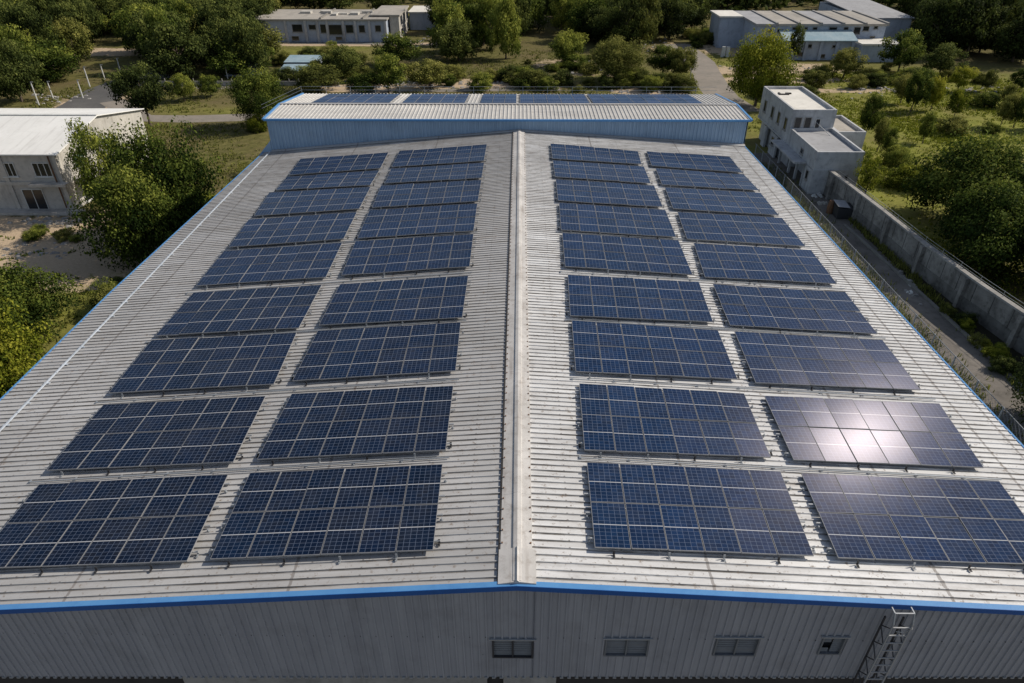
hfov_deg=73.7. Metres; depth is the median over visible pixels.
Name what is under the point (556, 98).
solar array
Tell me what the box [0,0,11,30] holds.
tree
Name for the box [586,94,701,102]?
solar array
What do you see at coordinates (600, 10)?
tree
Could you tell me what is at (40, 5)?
tree
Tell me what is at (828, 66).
shrub
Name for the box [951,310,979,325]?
shrub
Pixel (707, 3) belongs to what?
tree
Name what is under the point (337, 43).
lane
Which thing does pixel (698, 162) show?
solar array
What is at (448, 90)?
lane
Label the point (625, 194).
solar array
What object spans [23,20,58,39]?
tree
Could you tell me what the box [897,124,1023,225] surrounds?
tree
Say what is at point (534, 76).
shrub
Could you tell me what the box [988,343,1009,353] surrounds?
shrub
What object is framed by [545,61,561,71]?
shrub
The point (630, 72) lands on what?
shrub
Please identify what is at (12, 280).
tree
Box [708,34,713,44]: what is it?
shrub
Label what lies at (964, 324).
shrub
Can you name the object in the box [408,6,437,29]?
shed
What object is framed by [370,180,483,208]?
solar array
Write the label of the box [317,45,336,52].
shrub
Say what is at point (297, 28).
window
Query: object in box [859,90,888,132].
tree
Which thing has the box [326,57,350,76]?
shrub
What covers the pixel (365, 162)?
solar array
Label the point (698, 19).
tree
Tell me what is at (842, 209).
scrap container
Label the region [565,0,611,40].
tree
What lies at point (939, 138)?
meadow grass
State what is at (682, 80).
shrub
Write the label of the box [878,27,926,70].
tree
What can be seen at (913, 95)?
tree
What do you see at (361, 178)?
solar array
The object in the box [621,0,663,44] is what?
tree
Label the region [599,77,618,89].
shrub
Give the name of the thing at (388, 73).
tree
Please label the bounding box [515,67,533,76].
shrub
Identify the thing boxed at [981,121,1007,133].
shrub
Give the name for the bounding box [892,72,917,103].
tree
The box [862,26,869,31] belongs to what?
window
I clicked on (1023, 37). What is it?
tree
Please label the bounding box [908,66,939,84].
shrub
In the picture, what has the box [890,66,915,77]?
shrub
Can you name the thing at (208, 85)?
tree
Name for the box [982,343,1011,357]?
shrub
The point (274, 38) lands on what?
tree
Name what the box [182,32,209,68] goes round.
tree
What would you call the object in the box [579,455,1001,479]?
cable conduit
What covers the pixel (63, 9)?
tree
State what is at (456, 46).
tree
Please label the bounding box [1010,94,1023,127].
tree
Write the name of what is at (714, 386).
cable conduit
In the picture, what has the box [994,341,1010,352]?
shrub
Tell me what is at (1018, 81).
tree
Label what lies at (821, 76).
shrub
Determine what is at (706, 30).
shrub
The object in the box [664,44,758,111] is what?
road
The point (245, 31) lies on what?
tree
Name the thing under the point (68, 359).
cable tray
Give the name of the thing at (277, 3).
tree
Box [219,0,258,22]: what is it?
tree
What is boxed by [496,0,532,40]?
tree
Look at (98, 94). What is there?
road
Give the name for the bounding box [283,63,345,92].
tree
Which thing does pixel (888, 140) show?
tree
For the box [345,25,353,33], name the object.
window
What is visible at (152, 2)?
tree
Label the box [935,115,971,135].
shrub
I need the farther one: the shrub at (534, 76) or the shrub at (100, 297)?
the shrub at (534, 76)
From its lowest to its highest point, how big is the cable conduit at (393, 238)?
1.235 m
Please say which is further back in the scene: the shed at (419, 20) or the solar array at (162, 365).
the shed at (419, 20)
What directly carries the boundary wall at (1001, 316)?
on the ground at (104, 52)
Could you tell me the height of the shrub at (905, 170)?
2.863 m
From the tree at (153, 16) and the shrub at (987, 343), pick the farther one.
the tree at (153, 16)
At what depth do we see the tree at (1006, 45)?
127.19 m
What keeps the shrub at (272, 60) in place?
on the ground at (104, 52)
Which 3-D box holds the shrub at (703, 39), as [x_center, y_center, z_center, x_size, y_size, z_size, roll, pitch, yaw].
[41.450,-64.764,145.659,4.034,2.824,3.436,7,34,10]
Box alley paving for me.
[752,153,1023,443]
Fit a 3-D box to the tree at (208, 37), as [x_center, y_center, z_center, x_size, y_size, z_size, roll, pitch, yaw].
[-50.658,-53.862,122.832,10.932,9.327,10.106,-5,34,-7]
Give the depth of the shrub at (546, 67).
123.13 m
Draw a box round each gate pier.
[720,46,725,56]
[725,46,729,56]
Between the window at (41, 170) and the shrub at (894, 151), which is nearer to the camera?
the window at (41, 170)
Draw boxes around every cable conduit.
[28,456,448,483]
[94,378,458,403]
[145,319,465,343]
[186,271,472,293]
[221,232,476,251]
[556,231,809,246]
[560,271,844,288]
[565,319,885,338]
[571,377,934,399]
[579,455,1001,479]
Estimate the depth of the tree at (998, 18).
129.56 m
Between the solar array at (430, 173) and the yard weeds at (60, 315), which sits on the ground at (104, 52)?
the yard weeds at (60, 315)
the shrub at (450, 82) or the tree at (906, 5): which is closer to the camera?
the shrub at (450, 82)
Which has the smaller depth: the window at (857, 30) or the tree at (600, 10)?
the window at (857, 30)
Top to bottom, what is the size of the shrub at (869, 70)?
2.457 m
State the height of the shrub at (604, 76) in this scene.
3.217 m
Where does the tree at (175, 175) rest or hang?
on the ground at (104, 52)
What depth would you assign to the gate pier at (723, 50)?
133.69 m
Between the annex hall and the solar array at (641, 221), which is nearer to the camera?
the solar array at (641, 221)
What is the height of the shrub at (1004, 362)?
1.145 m
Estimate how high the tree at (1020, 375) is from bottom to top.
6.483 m
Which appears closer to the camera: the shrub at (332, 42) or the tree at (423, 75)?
the tree at (423, 75)
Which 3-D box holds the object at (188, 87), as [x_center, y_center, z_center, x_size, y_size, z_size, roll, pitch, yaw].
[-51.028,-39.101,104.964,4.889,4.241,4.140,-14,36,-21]
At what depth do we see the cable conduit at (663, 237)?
36.50 m
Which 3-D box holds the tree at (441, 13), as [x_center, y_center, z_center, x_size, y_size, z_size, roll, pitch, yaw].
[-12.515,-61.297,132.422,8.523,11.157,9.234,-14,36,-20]
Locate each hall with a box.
[0,129,1023,682]
[259,93,752,154]
[818,0,914,39]
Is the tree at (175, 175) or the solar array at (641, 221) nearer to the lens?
the solar array at (641, 221)
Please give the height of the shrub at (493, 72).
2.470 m
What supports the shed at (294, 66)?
on the ground at (104, 52)
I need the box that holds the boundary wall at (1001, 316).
[823,170,1023,355]
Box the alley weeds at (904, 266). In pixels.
[760,161,1023,444]
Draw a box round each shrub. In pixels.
[20,228,45,241]
[29,223,48,234]
[51,227,74,243]
[68,233,84,242]
[82,276,116,302]
[84,281,115,312]
[95,284,117,299]
[108,275,125,284]
[235,161,251,174]
[239,118,260,132]
[244,112,267,132]
[258,66,276,77]
[267,91,286,105]
[269,54,285,64]
[273,50,290,65]
[274,66,292,80]
[292,62,323,76]
[297,46,320,54]
[306,58,332,74]
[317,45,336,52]
[320,48,332,61]
[326,40,336,46]
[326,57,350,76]
[345,65,374,80]
[352,51,367,64]
[441,73,458,86]
[442,63,466,80]
[466,77,480,89]
[469,71,493,92]
[484,68,499,80]
[496,68,509,81]
[499,64,521,82]
[502,69,521,86]
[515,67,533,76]
[516,78,532,89]
[518,68,547,88]
[518,79,528,87]
[524,59,531,64]
[528,69,552,81]
[537,76,559,91]
[543,63,552,70]
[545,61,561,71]
[549,68,574,86]
[557,54,587,72]
[573,84,585,92]
[578,62,598,74]
[582,78,595,88]
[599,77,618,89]
[600,68,616,81]
[612,72,632,88]
[616,67,640,87]
[630,68,648,86]
[635,69,647,80]
[640,74,663,92]
[650,72,667,89]
[663,72,679,86]
[663,72,698,92]
[663,85,674,92]
[684,26,700,38]
[687,32,700,42]
[691,41,703,48]
[698,28,708,37]
[698,31,712,43]
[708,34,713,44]
[798,69,815,79]
[801,83,819,94]
[802,69,831,88]
[811,65,827,71]
[822,64,832,70]
[826,69,837,76]
[848,74,868,88]
[857,66,888,80]
[863,72,888,87]
[873,166,895,182]
[879,143,915,168]
[879,163,931,190]
[880,61,894,71]
[888,76,899,84]
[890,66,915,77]
[899,67,925,84]
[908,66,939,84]
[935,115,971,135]
[937,302,957,315]
[939,68,954,81]
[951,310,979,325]
[959,317,976,330]
[966,331,989,344]
[968,91,1002,107]
[970,73,986,83]
[980,346,995,353]
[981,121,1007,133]
[982,338,992,346]
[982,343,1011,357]
[986,355,1022,374]
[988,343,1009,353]
[989,348,1015,362]
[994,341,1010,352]
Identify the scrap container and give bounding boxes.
[832,200,853,218]
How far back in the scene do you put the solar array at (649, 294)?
30.49 m
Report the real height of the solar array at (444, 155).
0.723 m
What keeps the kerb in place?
on the alley paving
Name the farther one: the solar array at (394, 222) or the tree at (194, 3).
the tree at (194, 3)
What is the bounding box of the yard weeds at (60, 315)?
[0,225,153,358]
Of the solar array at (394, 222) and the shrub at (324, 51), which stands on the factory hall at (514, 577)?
the solar array at (394, 222)
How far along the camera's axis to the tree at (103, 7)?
152.52 m
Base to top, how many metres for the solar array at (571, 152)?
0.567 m
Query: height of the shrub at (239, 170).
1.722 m
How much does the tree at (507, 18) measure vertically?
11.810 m
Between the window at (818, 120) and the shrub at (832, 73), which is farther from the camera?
the shrub at (832, 73)
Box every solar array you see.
[0,474,229,575]
[47,396,267,477]
[109,332,298,398]
[155,285,322,338]
[196,243,343,289]
[209,464,446,567]
[228,212,358,249]
[253,187,371,217]
[256,386,456,465]
[275,170,380,191]
[288,152,389,175]
[291,322,463,386]
[311,94,401,102]
[317,276,470,328]
[340,234,476,278]
[356,204,478,239]
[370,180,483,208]
[383,163,484,184]
[390,144,488,167]
[401,94,470,102]
[480,94,518,102]
[518,94,588,102]
[548,143,643,164]
[550,160,652,183]
[553,179,664,208]
[556,203,677,238]
[559,233,693,276]
[564,275,714,325]
[568,320,739,383]
[575,383,772,463]
[582,462,815,563]
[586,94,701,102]
[645,151,743,173]
[654,168,759,191]
[663,187,778,215]
[675,212,804,247]
[691,243,836,285]
[711,284,876,337]
[732,331,920,394]
[762,396,983,473]
[799,473,1023,571]
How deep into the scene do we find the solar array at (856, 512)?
20.34 m
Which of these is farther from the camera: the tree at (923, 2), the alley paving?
the tree at (923, 2)
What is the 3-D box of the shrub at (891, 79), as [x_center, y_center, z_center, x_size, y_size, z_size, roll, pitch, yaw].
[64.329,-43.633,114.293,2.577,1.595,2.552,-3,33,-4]
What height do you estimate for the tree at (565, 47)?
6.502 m
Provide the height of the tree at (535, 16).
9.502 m
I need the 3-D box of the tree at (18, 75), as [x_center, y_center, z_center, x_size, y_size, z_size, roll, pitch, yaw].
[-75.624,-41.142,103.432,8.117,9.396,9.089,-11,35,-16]
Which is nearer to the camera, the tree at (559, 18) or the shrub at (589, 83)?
the shrub at (589, 83)
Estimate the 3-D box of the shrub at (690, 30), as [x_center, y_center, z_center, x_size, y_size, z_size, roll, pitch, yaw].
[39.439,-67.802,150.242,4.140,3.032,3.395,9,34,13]
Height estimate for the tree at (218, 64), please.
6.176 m
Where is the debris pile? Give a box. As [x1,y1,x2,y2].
[778,92,791,94]
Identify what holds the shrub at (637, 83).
on the ground at (104, 52)
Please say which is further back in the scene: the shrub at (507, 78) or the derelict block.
the derelict block
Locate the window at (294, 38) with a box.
[292,36,299,40]
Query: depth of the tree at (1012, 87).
100.88 m
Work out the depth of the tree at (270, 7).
151.42 m
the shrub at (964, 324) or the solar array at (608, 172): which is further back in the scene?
the shrub at (964, 324)
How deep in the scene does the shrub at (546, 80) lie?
110.53 m
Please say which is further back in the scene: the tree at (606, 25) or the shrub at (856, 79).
the tree at (606, 25)
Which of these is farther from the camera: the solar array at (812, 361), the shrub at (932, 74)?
the shrub at (932, 74)
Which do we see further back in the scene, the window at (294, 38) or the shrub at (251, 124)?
the window at (294, 38)
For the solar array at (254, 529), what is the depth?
20.14 m
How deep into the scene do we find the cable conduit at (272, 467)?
22.26 m
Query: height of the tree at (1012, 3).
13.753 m
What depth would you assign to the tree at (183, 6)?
143.91 m
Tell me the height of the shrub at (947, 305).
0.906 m
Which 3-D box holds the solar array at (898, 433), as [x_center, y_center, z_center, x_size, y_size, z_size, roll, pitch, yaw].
[12.491,3.160,23.700,7.001,0.589,3.799,0,33,1]
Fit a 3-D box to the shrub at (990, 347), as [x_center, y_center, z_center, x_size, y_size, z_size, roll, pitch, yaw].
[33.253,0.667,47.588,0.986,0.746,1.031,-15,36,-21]
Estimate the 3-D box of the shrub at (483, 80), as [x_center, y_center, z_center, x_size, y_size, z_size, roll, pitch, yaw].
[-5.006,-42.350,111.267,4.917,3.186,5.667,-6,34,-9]
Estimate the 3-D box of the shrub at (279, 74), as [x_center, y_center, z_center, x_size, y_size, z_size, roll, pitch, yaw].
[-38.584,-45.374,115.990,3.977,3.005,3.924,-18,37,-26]
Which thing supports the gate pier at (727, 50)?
on the ground at (104, 52)
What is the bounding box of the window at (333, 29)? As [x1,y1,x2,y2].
[328,25,342,34]
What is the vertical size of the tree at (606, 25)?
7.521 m
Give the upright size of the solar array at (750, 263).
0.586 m
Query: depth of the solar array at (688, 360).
27.03 m
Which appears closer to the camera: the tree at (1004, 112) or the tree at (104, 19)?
the tree at (1004, 112)
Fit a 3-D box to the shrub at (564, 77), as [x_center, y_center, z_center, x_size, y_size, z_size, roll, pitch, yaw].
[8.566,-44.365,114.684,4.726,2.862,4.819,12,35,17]
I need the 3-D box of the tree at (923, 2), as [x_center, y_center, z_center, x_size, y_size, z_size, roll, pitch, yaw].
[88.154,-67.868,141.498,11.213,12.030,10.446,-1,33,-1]
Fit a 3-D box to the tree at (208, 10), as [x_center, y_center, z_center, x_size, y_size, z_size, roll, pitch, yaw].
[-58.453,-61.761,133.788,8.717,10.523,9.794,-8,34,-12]
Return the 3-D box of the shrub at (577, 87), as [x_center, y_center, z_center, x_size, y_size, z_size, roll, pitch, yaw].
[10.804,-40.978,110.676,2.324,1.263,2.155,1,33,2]
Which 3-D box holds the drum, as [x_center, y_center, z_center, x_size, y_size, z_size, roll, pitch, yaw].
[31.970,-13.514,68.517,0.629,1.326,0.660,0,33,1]
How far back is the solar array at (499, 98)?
56.90 m
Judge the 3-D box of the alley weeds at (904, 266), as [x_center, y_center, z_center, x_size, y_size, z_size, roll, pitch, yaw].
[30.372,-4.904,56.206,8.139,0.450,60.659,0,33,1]
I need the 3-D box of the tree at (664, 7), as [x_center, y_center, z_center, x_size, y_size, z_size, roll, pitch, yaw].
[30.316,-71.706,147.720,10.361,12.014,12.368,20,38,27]
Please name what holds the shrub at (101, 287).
on the ground at (104, 52)
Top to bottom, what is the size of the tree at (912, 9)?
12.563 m
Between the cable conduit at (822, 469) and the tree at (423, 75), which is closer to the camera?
the cable conduit at (822, 469)
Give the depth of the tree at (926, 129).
86.03 m
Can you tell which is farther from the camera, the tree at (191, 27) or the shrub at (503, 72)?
the tree at (191, 27)
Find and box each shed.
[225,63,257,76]
[278,64,307,80]
[284,55,321,63]
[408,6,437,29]
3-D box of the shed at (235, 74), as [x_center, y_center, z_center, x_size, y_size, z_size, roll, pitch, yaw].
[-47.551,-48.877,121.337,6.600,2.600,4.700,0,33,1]
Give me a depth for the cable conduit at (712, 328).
29.01 m
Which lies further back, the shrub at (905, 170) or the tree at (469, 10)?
the tree at (469, 10)
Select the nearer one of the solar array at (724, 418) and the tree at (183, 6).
the solar array at (724, 418)
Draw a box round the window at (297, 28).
[292,24,302,32]
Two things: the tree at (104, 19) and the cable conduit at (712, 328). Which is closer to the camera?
the cable conduit at (712, 328)
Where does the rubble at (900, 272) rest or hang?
on the ground at (104, 52)
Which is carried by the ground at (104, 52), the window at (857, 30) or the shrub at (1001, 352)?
the shrub at (1001, 352)
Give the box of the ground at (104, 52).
[0,0,1023,378]
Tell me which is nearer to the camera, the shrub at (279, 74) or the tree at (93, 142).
the tree at (93, 142)
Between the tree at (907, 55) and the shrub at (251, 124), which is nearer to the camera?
the shrub at (251, 124)
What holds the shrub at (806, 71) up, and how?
on the ground at (104, 52)
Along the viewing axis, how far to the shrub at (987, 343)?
48.34 m
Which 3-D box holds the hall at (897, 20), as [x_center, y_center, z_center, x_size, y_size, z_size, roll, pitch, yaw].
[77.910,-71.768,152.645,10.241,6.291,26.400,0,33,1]
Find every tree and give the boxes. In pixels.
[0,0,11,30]
[0,0,61,48]
[0,1,53,33]
[0,22,34,67]
[0,36,50,101]
[0,51,37,77]
[0,257,86,342]
[0,292,53,397]
[3,43,75,83]
[16,36,82,79]
[20,0,56,26]
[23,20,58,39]
[42,0,98,42]
[48,0,81,4]
[51,17,94,62]
[61,117,124,211]
[64,159,188,272]
[69,0,108,41]
[85,0,119,34]
[97,3,137,41]
[98,60,172,126]
[100,114,225,247]
[107,0,176,58]
[113,0,141,13]
[121,5,191,58]
[131,3,183,71]
[139,21,213,79]
[141,0,173,7]
[165,14,199,35]
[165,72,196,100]
[168,0,197,22]
[176,14,195,33]
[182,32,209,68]
[186,0,208,12]
[186,14,198,35]
[190,0,234,36]
[194,74,222,96]
[197,0,255,17]
[197,13,252,59]
[204,39,275,75]
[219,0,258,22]
[223,11,272,74]
[223,66,289,122]
[228,22,285,56]
[233,0,268,28]
[233,0,276,14]
[268,0,281,8]
[271,0,303,8]
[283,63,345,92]
[289,0,329,8]
[318,0,363,8]
[318,44,363,75]
[341,70,381,93]
[363,0,403,8]
[369,52,406,92]
[370,30,423,65]
[403,58,449,87]
[423,0,459,24]
[424,0,464,50]
[434,18,479,61]
[445,1,463,21]
[460,0,480,8]
[461,3,483,49]
[473,0,500,46]
[485,0,522,58]
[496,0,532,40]
[511,0,547,32]
[529,0,545,27]
[544,0,576,31]
[545,0,552,16]
[548,28,588,61]
[565,0,586,35]
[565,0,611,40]
[580,5,616,43]
[584,34,647,76]
[586,11,650,43]
[604,0,647,42]
[605,0,629,8]
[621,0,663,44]
[633,0,678,38]
[644,44,676,72]
[655,0,701,39]
[666,45,698,73]
[681,0,717,28]
[704,0,716,14]
[725,24,802,105]
[787,22,806,59]
[829,46,869,77]
[853,147,892,194]
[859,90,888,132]
[874,116,890,151]
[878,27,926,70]
[879,125,898,153]
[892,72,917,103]
[895,0,916,14]
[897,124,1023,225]
[903,68,934,112]
[905,0,989,53]
[908,0,918,19]
[909,0,921,22]
[909,0,950,46]
[914,0,953,44]
[919,110,938,143]
[920,41,969,77]
[924,75,948,109]
[929,172,1023,288]
[944,85,969,115]
[948,65,980,88]
[952,0,1011,56]
[968,4,1007,52]
[980,69,999,91]
[991,15,1023,61]
[994,90,1022,124]
[998,0,1023,34]
[1000,84,1022,100]
[1007,68,1023,88]
[1007,356,1023,422]
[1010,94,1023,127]
[1012,0,1023,24]
[1014,239,1023,289]
[1016,10,1023,61]
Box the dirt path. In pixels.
[100,99,265,122]
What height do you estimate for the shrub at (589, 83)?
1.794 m
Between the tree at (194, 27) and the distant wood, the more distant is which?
the distant wood
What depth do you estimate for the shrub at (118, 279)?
54.96 m
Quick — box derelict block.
[257,5,408,41]
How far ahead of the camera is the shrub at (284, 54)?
127.01 m
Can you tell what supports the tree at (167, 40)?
on the ground at (104, 52)
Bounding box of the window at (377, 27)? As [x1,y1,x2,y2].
[375,25,380,31]
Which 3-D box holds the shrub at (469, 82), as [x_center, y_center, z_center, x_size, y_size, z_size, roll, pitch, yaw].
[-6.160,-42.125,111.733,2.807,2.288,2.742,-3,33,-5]
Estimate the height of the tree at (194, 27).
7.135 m
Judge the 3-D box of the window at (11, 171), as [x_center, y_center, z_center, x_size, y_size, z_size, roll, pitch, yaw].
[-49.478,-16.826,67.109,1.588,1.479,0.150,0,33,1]
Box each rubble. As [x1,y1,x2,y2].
[811,192,822,197]
[817,201,827,204]
[895,270,905,278]
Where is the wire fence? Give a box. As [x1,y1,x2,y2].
[754,143,1023,439]
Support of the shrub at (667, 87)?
on the ground at (104, 52)
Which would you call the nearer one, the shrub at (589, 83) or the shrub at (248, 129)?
the shrub at (248, 129)
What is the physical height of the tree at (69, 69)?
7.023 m
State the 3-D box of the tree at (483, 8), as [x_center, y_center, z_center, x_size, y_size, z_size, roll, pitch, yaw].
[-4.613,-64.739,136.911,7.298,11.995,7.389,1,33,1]
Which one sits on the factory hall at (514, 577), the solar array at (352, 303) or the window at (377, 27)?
the solar array at (352, 303)
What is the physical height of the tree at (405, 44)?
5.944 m
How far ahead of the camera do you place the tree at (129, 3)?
151.30 m
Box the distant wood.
[291,0,903,10]
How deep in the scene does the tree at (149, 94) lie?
90.74 m
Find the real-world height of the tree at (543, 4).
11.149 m
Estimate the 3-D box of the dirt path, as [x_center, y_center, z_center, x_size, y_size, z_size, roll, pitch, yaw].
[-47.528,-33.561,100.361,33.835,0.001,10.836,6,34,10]
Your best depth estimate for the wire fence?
52.26 m
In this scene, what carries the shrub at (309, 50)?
on the ground at (104, 52)
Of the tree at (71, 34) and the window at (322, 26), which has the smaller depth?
the tree at (71, 34)
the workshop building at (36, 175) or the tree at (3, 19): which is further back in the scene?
the tree at (3, 19)
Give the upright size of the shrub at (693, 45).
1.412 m
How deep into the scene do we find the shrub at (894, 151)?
79.47 m
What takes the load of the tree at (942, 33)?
on the ground at (104, 52)
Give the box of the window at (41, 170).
[31,163,53,177]
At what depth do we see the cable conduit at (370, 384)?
25.75 m
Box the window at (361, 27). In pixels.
[358,25,364,32]
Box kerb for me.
[843,224,1021,386]
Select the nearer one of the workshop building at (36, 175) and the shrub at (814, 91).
the workshop building at (36, 175)
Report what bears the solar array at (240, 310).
on the factory hall at (514, 577)
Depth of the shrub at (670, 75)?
111.75 m
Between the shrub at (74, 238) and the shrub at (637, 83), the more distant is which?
the shrub at (637, 83)
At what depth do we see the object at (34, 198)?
68.76 m
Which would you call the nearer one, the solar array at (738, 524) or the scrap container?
the solar array at (738, 524)
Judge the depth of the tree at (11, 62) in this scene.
110.27 m
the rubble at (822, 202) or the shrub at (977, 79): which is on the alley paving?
the rubble at (822, 202)
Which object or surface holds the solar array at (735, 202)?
on the factory hall at (514, 577)
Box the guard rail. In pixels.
[261,86,715,107]
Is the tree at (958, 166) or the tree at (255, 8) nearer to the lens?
the tree at (958, 166)
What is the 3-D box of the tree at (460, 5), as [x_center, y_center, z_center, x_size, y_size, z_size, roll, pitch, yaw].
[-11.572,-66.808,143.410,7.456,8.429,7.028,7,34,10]
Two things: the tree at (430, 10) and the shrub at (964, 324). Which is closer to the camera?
the shrub at (964, 324)
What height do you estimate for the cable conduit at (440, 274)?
1.235 m
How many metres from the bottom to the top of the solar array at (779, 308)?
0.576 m
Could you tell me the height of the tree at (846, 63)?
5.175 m
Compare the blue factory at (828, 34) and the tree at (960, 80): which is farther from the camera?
the blue factory at (828, 34)
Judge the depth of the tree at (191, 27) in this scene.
134.57 m
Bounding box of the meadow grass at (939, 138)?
[779,71,1023,305]
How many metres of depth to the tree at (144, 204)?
56.62 m
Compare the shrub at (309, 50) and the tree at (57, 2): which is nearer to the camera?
the shrub at (309, 50)
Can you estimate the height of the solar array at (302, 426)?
0.708 m
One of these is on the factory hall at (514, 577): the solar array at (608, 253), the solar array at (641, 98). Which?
the solar array at (608, 253)
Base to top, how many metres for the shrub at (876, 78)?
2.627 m
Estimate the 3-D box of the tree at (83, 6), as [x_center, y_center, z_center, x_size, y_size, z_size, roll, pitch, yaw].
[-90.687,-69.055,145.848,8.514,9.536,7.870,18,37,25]
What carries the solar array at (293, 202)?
on the factory hall at (514, 577)
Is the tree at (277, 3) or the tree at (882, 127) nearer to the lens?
the tree at (882, 127)
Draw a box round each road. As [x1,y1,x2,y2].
[56,71,170,107]
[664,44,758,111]
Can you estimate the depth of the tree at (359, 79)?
106.96 m
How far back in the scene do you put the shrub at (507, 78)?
113.08 m
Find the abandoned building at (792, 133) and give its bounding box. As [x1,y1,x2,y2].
[758,86,865,193]
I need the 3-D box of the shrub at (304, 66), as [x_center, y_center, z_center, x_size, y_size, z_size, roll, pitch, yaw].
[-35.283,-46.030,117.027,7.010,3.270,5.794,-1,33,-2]
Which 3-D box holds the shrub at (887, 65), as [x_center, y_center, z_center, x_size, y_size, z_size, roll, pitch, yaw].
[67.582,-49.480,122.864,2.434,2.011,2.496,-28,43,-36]
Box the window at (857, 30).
[853,27,860,34]
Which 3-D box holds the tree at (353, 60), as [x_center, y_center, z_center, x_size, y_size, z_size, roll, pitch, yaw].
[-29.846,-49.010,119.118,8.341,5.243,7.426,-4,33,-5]
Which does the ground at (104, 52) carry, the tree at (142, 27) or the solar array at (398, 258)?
the tree at (142, 27)
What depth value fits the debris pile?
84.06 m
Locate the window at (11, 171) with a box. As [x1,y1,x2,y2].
[3,163,19,177]
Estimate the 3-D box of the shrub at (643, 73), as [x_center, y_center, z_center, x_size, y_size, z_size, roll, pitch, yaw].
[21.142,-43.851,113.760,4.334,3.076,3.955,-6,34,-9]
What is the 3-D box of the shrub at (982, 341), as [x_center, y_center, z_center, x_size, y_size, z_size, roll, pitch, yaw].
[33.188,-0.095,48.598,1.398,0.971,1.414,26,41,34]
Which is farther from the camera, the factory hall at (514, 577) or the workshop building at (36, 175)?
the workshop building at (36, 175)
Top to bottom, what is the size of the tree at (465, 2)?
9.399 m
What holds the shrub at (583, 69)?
on the ground at (104, 52)
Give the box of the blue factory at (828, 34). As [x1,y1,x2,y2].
[709,10,897,61]
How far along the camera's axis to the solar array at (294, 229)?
38.61 m
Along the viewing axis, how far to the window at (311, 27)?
146.46 m
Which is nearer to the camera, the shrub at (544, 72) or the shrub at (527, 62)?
the shrub at (544, 72)
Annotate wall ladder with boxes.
[852,607,915,682]
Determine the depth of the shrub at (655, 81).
109.80 m
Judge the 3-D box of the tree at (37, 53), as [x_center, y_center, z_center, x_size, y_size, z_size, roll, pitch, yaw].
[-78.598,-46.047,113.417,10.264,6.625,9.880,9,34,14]
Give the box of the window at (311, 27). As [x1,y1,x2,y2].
[308,25,315,29]
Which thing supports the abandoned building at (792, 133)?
on the ground at (104, 52)
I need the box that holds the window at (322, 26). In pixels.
[320,24,326,33]
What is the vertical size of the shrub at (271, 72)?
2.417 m
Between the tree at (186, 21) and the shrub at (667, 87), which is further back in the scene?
the tree at (186, 21)
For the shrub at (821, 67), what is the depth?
118.79 m
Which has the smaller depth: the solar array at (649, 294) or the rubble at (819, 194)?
the solar array at (649, 294)
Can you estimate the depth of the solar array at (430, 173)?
44.59 m
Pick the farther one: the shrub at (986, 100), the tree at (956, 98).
the shrub at (986, 100)
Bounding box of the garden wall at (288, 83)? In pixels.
[138,78,338,85]
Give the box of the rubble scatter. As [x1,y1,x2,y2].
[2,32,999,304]
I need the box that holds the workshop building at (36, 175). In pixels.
[0,108,147,215]
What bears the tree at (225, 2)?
on the ground at (104, 52)
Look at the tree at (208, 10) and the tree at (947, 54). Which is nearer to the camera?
the tree at (947, 54)
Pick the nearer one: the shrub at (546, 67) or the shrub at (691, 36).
the shrub at (546, 67)
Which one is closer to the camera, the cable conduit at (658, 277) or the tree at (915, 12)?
the cable conduit at (658, 277)
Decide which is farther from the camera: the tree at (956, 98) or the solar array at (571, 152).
the tree at (956, 98)
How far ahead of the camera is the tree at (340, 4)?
183.70 m
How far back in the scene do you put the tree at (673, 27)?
145.81 m
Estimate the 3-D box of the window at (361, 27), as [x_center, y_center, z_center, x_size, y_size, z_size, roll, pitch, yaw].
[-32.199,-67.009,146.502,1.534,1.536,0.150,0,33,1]
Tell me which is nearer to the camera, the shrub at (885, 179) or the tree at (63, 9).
the shrub at (885, 179)
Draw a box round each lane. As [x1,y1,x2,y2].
[288,42,394,44]
[360,87,559,93]
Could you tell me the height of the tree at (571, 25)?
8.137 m
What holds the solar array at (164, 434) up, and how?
on the factory hall at (514, 577)
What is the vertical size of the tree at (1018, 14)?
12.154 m
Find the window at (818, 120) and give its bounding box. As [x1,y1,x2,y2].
[814,118,820,127]
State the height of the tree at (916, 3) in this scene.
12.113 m
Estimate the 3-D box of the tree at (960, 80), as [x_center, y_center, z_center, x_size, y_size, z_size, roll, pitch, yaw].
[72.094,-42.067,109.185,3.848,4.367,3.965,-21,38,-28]
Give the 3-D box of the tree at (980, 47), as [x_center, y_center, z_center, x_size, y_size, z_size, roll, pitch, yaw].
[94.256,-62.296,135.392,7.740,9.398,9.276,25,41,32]
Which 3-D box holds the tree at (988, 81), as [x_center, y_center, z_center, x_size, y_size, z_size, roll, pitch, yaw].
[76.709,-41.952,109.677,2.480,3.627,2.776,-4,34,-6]
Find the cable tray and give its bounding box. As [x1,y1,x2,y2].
[0,151,269,431]
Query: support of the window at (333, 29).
in the derelict block
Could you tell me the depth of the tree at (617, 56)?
112.58 m
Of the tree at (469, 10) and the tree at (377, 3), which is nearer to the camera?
the tree at (469, 10)
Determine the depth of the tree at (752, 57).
98.72 m
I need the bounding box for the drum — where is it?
[826,200,833,213]

